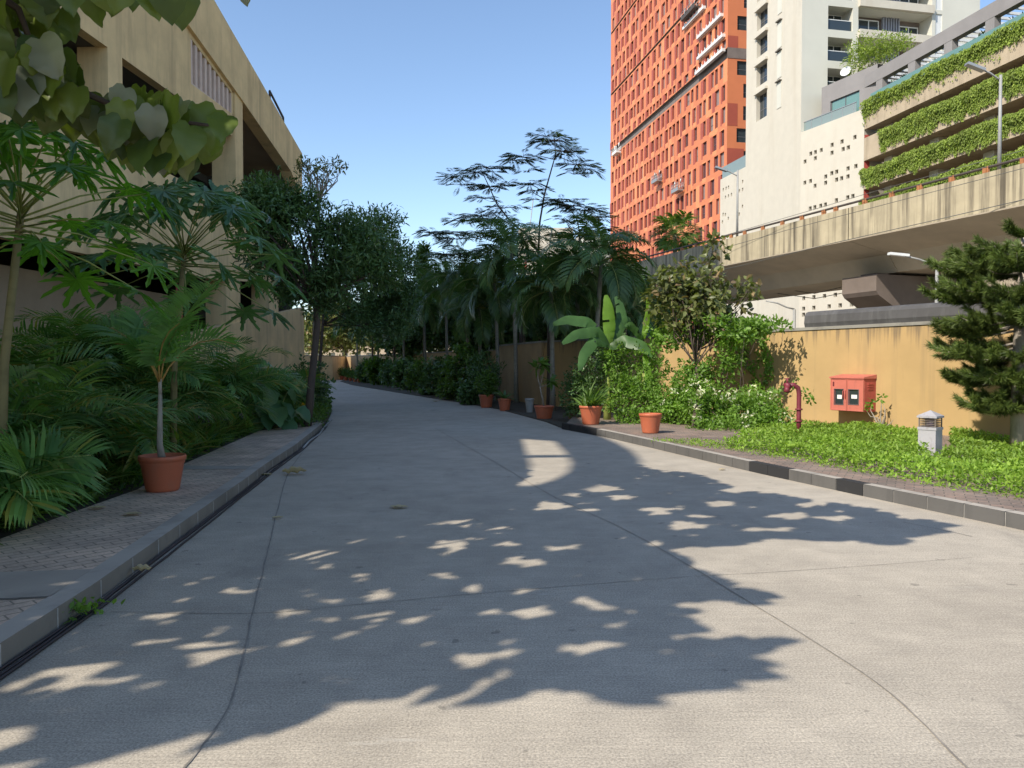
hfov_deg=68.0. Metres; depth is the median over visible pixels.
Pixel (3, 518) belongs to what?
strap plant
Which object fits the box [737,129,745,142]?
window
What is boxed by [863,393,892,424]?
bare stemmed plant
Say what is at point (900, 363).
boundary wall
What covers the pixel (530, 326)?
feather palm
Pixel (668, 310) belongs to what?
garden tree
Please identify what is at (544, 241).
distant block
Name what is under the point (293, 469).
dry leaf
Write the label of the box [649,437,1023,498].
weed fringe
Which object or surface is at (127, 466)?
strap plant
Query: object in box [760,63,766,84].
window
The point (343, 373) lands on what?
potted plant
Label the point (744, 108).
window
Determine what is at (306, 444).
cable
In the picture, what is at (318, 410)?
ground cover
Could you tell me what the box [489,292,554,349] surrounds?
garden tree
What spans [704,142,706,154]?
window
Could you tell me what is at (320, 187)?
young tree
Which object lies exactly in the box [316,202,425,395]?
street tree
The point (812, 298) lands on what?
overhead wire
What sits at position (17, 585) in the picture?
manhole cover
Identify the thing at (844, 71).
satellite dish
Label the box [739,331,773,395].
hanging vine
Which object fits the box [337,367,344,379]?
potted plant
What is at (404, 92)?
sky
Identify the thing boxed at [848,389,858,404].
door window
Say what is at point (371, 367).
wall shrub
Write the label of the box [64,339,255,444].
areca palm
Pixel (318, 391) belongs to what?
round shrub
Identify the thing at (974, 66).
street lamp
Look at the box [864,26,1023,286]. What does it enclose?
car park
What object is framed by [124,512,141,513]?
dry leaf
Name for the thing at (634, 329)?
banana plant
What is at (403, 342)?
feather palm
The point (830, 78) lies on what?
window
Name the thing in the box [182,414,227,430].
strap plant
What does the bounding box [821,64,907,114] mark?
terrace pavilion
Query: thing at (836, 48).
window
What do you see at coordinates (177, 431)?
strap plant
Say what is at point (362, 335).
feather palm
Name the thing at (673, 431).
pavement
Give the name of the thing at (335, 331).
feather palm
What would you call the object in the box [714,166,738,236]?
street lamp
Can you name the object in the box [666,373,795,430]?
flowering shrub
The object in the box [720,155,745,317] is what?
wing
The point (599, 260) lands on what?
feather palm
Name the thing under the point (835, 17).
window
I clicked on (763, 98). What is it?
window
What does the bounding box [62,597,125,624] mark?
kerb weed
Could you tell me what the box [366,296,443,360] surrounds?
garden tree
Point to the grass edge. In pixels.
(123, 484)
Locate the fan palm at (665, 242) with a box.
[648,209,705,253]
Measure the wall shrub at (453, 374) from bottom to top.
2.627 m
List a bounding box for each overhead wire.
[696,199,1023,275]
[708,168,1023,252]
[777,293,841,298]
[797,287,840,293]
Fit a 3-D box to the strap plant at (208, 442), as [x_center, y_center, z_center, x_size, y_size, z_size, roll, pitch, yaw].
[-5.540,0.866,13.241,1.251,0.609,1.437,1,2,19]
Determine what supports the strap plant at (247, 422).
on the planting bed soil at (3, 533)
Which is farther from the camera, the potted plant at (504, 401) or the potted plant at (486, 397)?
the potted plant at (486, 397)
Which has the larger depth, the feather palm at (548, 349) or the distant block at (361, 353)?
the distant block at (361, 353)
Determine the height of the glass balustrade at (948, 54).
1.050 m
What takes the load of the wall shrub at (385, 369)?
on the wall bed soil at (557, 419)
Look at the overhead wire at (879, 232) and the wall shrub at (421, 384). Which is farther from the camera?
the wall shrub at (421, 384)
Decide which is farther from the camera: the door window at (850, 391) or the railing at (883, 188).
the railing at (883, 188)
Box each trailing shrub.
[552,328,636,417]
[598,340,681,424]
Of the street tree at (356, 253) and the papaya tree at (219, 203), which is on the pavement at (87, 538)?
the street tree at (356, 253)
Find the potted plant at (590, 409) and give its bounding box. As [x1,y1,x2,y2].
[567,379,615,424]
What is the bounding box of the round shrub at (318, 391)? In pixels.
[286,353,335,407]
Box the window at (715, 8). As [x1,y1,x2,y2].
[714,5,716,18]
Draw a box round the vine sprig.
[768,377,816,405]
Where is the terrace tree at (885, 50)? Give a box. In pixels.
[840,28,915,75]
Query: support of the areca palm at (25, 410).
on the planting bed soil at (3, 533)
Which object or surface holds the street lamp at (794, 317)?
on the ground
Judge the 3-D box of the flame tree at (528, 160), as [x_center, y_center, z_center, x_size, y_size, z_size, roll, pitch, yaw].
[-0.110,-5.549,36.126,9.280,12.430,4.446,0,1,0]
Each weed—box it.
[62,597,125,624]
[563,404,575,418]
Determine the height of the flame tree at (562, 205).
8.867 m
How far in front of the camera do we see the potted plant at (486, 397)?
27.94 m
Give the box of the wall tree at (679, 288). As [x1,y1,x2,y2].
[639,227,763,427]
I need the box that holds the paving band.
[0,466,262,572]
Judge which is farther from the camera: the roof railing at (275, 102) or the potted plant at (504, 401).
the roof railing at (275, 102)
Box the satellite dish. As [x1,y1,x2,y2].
[840,66,850,77]
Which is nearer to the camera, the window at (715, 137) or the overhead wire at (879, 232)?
the overhead wire at (879, 232)
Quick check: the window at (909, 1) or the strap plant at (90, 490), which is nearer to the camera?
the strap plant at (90, 490)
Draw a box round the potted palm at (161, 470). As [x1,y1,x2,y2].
[75,279,249,492]
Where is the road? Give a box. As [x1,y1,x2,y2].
[0,379,1023,767]
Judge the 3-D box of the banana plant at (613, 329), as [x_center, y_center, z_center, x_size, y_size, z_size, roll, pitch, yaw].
[2.314,-0.719,19.952,2.496,3.323,1.393,0,1,-6]
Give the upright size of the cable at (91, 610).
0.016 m
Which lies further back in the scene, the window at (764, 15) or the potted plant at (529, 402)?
the window at (764, 15)
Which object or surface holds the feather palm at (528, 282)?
on the wall bed soil at (557, 419)
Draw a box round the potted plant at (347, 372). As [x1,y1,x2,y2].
[345,367,353,380]
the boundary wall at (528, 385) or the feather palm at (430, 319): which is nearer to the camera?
the boundary wall at (528, 385)
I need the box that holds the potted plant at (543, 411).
[528,357,560,418]
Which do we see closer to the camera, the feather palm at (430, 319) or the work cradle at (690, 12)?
the feather palm at (430, 319)
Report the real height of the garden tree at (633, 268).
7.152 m
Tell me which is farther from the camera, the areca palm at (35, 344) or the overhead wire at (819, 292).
the overhead wire at (819, 292)
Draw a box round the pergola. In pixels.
[864,0,1023,90]
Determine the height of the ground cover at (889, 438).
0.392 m
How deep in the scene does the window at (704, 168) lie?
117.06 m
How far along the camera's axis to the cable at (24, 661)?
5.25 m
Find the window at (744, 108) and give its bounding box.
[743,107,745,119]
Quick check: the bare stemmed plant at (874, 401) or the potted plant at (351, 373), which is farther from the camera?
the potted plant at (351, 373)
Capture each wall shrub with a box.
[352,357,369,382]
[361,352,390,384]
[375,354,400,387]
[389,355,416,389]
[403,356,432,392]
[416,377,435,394]
[419,354,458,393]
[433,376,461,399]
[437,341,483,395]
[454,377,496,404]
[461,346,505,392]
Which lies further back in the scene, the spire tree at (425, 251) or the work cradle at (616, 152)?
the work cradle at (616, 152)
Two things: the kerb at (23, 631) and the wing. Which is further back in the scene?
the wing
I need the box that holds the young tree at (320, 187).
[294,153,348,407]
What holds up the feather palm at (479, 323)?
on the wall bed soil at (557, 419)
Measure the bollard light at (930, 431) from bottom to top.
0.767 m
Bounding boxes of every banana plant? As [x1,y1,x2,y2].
[553,295,653,419]
[625,299,651,409]
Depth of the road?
4.65 m
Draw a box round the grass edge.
[0,417,255,531]
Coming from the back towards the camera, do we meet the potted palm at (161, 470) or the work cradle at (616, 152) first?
the work cradle at (616, 152)
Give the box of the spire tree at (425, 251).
[411,240,434,356]
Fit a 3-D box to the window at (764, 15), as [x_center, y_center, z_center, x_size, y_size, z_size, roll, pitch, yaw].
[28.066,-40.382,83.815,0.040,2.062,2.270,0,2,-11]
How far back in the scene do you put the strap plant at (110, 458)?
10.27 m
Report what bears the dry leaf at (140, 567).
on the cable at (24, 661)
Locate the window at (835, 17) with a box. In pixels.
[828,15,841,19]
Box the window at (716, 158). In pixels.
[715,156,717,171]
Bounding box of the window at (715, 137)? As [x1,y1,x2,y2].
[714,135,716,150]
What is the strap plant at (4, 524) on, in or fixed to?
on the planting bed soil at (3, 533)
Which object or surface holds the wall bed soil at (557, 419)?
on the ground
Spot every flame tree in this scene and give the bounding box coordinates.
[412,128,605,340]
[533,196,621,280]
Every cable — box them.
[0,426,326,675]
[0,426,327,680]
[0,429,321,670]
[302,419,331,448]
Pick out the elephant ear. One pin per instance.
(285, 414)
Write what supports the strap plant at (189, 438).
on the planting bed soil at (3, 533)
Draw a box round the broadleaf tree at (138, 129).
[0,0,249,181]
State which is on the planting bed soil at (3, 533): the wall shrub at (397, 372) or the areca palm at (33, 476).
the areca palm at (33, 476)
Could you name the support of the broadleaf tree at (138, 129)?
on the planting bed soil at (3, 533)
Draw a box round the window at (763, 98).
[760,92,766,118]
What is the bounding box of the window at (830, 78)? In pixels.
[827,76,840,81]
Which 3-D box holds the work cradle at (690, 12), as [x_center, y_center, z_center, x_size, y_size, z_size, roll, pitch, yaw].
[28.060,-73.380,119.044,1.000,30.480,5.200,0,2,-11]
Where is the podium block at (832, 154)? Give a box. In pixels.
[799,102,883,327]
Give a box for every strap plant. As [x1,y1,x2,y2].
[0,488,69,526]
[0,494,25,545]
[33,478,96,513]
[61,464,127,500]
[70,449,140,489]
[90,450,125,468]
[94,442,195,481]
[109,439,175,466]
[129,434,191,458]
[150,423,188,443]
[154,433,210,455]
[163,424,222,453]
[168,419,228,449]
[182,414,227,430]
[212,412,266,431]
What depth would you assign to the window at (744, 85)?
109.70 m
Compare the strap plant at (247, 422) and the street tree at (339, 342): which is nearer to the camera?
the strap plant at (247, 422)
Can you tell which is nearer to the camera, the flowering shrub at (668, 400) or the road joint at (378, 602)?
the road joint at (378, 602)
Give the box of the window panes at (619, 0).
[612,0,713,322]
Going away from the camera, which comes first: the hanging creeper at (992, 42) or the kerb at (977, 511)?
the kerb at (977, 511)
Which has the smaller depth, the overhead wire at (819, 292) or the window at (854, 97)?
the overhead wire at (819, 292)
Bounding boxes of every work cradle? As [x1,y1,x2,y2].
[612,25,620,155]
[651,14,661,183]
[671,51,682,193]
[681,0,699,21]
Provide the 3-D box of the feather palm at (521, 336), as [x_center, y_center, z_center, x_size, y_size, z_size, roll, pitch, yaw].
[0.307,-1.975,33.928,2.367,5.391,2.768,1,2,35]
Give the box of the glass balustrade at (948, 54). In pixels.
[870,13,1023,97]
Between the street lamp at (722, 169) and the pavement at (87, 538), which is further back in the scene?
the street lamp at (722, 169)
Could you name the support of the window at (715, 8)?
in the orange tower at (696, 117)
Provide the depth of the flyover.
36.12 m
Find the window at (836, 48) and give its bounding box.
[828,45,841,50]
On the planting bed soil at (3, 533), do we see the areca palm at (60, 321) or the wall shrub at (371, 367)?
the areca palm at (60, 321)
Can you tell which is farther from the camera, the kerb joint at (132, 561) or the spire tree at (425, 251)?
the spire tree at (425, 251)
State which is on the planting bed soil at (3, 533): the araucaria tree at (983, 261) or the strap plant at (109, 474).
the strap plant at (109, 474)
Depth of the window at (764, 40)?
84.44 m
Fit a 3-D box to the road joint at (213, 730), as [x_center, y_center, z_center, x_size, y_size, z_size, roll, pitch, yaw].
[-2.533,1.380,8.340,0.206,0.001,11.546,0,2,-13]
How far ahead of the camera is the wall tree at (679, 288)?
19.03 m
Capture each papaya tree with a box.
[0,119,180,440]
[43,173,308,452]
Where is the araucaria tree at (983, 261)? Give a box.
[916,218,1023,444]
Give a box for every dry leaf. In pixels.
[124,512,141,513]
[132,564,150,570]
[282,466,305,473]
[391,504,407,506]
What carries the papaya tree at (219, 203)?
on the planting bed soil at (3, 533)
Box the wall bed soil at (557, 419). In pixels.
[340,379,578,427]
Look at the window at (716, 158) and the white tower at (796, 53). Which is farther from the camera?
the window at (716, 158)
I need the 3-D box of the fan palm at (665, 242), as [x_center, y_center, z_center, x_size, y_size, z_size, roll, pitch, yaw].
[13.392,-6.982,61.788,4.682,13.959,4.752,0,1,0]
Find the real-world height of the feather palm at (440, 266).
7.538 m
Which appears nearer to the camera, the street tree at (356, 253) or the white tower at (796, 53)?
the street tree at (356, 253)
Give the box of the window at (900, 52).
[858,48,903,60]
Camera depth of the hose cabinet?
16.98 m
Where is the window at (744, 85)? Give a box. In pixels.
[743,84,745,97]
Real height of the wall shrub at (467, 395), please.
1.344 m
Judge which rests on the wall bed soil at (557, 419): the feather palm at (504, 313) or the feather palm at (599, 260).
the feather palm at (504, 313)
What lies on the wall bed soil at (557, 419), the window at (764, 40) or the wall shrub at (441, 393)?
the wall shrub at (441, 393)
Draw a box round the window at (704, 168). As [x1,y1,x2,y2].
[703,163,705,178]
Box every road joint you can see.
[112,576,687,613]
[183,452,302,767]
[437,429,968,767]
[705,557,970,575]
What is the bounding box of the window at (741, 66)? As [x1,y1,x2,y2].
[737,61,745,74]
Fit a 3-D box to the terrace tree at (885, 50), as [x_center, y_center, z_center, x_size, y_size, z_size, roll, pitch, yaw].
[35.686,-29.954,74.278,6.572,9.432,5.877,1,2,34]
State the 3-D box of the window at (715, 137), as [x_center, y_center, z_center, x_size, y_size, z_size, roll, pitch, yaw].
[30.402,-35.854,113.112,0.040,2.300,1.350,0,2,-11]
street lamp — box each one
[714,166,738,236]
[766,300,795,327]
[887,252,938,302]
[964,61,1001,169]
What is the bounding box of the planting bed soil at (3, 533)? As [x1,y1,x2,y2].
[0,385,330,538]
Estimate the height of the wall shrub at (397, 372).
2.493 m
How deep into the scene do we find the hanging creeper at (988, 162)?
57.55 m
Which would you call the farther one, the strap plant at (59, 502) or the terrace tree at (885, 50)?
the terrace tree at (885, 50)
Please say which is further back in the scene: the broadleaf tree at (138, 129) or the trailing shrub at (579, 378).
the trailing shrub at (579, 378)
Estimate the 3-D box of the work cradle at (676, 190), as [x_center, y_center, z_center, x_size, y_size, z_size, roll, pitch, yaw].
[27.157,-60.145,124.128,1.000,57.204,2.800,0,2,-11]
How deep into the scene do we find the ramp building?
23.95 m
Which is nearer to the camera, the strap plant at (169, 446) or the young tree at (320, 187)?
the strap plant at (169, 446)
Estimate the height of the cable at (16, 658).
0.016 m
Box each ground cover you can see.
[249,393,332,428]
[723,419,1023,493]
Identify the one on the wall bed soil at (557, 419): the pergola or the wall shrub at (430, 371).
the wall shrub at (430, 371)
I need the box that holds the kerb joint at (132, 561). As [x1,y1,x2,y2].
[0,426,319,666]
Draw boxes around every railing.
[268,90,283,120]
[727,150,1023,234]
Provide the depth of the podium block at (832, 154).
73.06 m
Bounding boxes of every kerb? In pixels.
[0,422,323,665]
[562,423,1023,529]
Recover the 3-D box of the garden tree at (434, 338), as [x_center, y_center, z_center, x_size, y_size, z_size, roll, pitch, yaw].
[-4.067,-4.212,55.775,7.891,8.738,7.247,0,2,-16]
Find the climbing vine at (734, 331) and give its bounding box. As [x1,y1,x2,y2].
[642,312,793,415]
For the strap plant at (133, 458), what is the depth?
10.46 m
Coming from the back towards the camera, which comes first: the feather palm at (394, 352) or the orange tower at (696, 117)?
the orange tower at (696, 117)
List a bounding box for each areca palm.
[0,300,242,397]
[0,330,79,362]
[0,334,125,399]
[0,358,181,464]
[0,417,113,528]
[15,387,213,478]
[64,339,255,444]
[168,335,306,433]
[224,366,334,420]
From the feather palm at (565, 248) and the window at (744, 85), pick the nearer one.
the feather palm at (565, 248)
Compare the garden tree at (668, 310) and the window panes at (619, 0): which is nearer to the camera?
the garden tree at (668, 310)
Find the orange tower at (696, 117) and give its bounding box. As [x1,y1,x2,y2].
[610,0,746,331]
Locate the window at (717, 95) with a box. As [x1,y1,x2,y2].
[716,90,718,105]
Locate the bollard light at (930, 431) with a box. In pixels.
[917,410,943,455]
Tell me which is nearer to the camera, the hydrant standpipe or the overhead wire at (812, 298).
the hydrant standpipe
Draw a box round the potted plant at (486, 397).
[473,366,499,407]
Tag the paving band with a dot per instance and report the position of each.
(215, 467)
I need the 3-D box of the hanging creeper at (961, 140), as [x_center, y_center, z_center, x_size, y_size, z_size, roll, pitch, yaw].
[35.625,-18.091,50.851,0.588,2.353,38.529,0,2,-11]
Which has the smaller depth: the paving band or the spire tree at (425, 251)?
the paving band
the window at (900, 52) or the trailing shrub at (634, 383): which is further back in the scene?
the window at (900, 52)
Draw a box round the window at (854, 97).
[831,91,858,110]
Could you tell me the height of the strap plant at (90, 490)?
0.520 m
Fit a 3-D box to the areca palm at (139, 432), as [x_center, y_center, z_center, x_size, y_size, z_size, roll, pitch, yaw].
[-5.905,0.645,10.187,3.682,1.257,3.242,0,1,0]
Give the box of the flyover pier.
[842,273,955,307]
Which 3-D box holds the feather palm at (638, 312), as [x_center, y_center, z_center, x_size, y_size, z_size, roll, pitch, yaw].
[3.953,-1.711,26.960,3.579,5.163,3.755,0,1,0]
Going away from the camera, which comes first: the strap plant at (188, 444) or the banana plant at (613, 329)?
the strap plant at (188, 444)
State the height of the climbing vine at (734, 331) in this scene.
2.866 m
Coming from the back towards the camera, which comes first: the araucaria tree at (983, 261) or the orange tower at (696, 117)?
the orange tower at (696, 117)
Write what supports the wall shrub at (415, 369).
on the wall bed soil at (557, 419)
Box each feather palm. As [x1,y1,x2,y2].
[330,300,371,365]
[347,295,380,357]
[361,335,375,357]
[382,295,435,384]
[385,335,402,385]
[395,273,460,360]
[407,256,481,354]
[418,243,500,362]
[438,273,517,353]
[447,242,534,400]
[460,214,559,402]
[487,274,543,342]
[494,253,599,410]
[497,280,543,342]
[511,279,582,404]
[524,232,620,328]
[539,213,658,392]
[576,267,663,335]
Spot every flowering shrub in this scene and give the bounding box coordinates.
[653,354,726,424]
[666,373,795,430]
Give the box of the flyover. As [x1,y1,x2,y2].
[607,156,1023,306]
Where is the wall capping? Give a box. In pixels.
[804,302,1001,326]
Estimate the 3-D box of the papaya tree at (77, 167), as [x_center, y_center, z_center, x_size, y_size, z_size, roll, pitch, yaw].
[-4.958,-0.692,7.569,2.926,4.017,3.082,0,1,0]
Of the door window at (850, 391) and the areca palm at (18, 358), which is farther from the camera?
the door window at (850, 391)
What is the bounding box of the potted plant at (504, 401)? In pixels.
[493,390,517,410]
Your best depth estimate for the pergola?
60.78 m
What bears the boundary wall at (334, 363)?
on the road
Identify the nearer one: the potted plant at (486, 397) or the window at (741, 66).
the potted plant at (486, 397)
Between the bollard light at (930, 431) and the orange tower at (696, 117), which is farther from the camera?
the orange tower at (696, 117)
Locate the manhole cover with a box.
[0,571,88,598]
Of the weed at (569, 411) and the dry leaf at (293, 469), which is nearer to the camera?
the dry leaf at (293, 469)
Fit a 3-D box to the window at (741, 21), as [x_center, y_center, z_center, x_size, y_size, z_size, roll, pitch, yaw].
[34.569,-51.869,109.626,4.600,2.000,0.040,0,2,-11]
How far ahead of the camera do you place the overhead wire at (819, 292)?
44.29 m
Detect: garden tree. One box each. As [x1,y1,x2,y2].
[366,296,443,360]
[410,281,475,354]
[448,308,494,364]
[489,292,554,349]
[531,283,601,340]
[572,254,654,298]
[600,289,680,335]
[945,276,974,283]
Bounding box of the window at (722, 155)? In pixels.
[721,153,723,166]
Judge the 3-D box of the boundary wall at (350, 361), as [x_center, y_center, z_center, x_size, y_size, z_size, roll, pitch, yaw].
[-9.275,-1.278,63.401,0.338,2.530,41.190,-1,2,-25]
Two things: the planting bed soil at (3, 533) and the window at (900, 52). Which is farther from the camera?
the window at (900, 52)
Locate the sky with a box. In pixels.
[215,0,1023,351]
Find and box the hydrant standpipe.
[783,378,802,433]
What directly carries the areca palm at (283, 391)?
on the planting bed soil at (3, 533)
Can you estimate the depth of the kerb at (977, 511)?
9.57 m
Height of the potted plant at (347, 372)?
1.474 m
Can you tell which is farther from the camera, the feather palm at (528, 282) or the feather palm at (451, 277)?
the feather palm at (451, 277)
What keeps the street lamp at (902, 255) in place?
on the ground
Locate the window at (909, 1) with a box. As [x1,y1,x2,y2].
[900,0,918,3]
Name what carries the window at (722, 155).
in the orange tower at (696, 117)
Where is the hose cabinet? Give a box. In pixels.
[829,374,876,411]
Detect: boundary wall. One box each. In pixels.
[304,355,345,380]
[346,349,495,378]
[499,341,543,404]
[544,321,1013,436]
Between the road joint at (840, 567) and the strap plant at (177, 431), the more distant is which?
the strap plant at (177, 431)
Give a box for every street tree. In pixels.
[225,165,415,426]
[304,301,382,355]
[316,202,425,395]
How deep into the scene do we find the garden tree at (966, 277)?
60.59 m
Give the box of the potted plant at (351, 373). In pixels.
[348,369,356,381]
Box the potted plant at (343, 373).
[342,367,348,379]
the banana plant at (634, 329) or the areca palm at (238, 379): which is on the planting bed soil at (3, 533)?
the areca palm at (238, 379)
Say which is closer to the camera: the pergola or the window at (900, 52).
the pergola
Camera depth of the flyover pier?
37.30 m
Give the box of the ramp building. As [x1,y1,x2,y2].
[0,0,303,408]
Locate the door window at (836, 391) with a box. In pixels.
[834,389,843,404]
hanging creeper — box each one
[858,108,1023,189]
[858,145,1023,204]
[859,17,1023,124]
[876,64,1023,153]
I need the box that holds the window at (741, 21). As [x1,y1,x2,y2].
[737,16,746,30]
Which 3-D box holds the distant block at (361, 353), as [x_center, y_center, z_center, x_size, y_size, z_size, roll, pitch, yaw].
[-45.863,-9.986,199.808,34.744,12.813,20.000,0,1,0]
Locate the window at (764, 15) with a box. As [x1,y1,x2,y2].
[761,8,767,27]
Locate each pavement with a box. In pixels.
[0,422,315,624]
[567,408,1023,511]
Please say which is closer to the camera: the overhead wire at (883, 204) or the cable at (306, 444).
the cable at (306, 444)
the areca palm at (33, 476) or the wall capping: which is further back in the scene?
the wall capping
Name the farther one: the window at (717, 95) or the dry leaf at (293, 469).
the window at (717, 95)
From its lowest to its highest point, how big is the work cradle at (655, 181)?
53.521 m
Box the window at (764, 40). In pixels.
[760,35,766,55]
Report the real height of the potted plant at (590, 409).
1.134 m
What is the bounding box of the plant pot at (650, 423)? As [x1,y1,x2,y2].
[639,413,661,433]
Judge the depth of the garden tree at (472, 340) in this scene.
46.71 m
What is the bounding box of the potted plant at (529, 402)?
[525,398,533,411]
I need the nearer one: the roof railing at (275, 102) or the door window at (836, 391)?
the door window at (836, 391)
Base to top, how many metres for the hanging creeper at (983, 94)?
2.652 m
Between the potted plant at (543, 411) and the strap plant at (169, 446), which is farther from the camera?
the potted plant at (543, 411)
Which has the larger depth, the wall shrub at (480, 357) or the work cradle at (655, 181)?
the work cradle at (655, 181)
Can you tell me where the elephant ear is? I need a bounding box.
[234,386,310,431]
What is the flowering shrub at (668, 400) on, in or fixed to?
on the pavement at (673, 431)
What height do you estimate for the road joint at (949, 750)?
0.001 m
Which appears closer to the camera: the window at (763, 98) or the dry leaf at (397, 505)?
the dry leaf at (397, 505)
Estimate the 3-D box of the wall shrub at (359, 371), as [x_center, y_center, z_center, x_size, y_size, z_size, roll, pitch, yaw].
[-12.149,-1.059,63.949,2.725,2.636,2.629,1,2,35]
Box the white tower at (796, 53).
[744,0,979,328]
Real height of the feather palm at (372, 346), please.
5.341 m
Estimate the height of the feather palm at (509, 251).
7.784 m
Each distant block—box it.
[304,319,397,355]
[518,228,570,272]

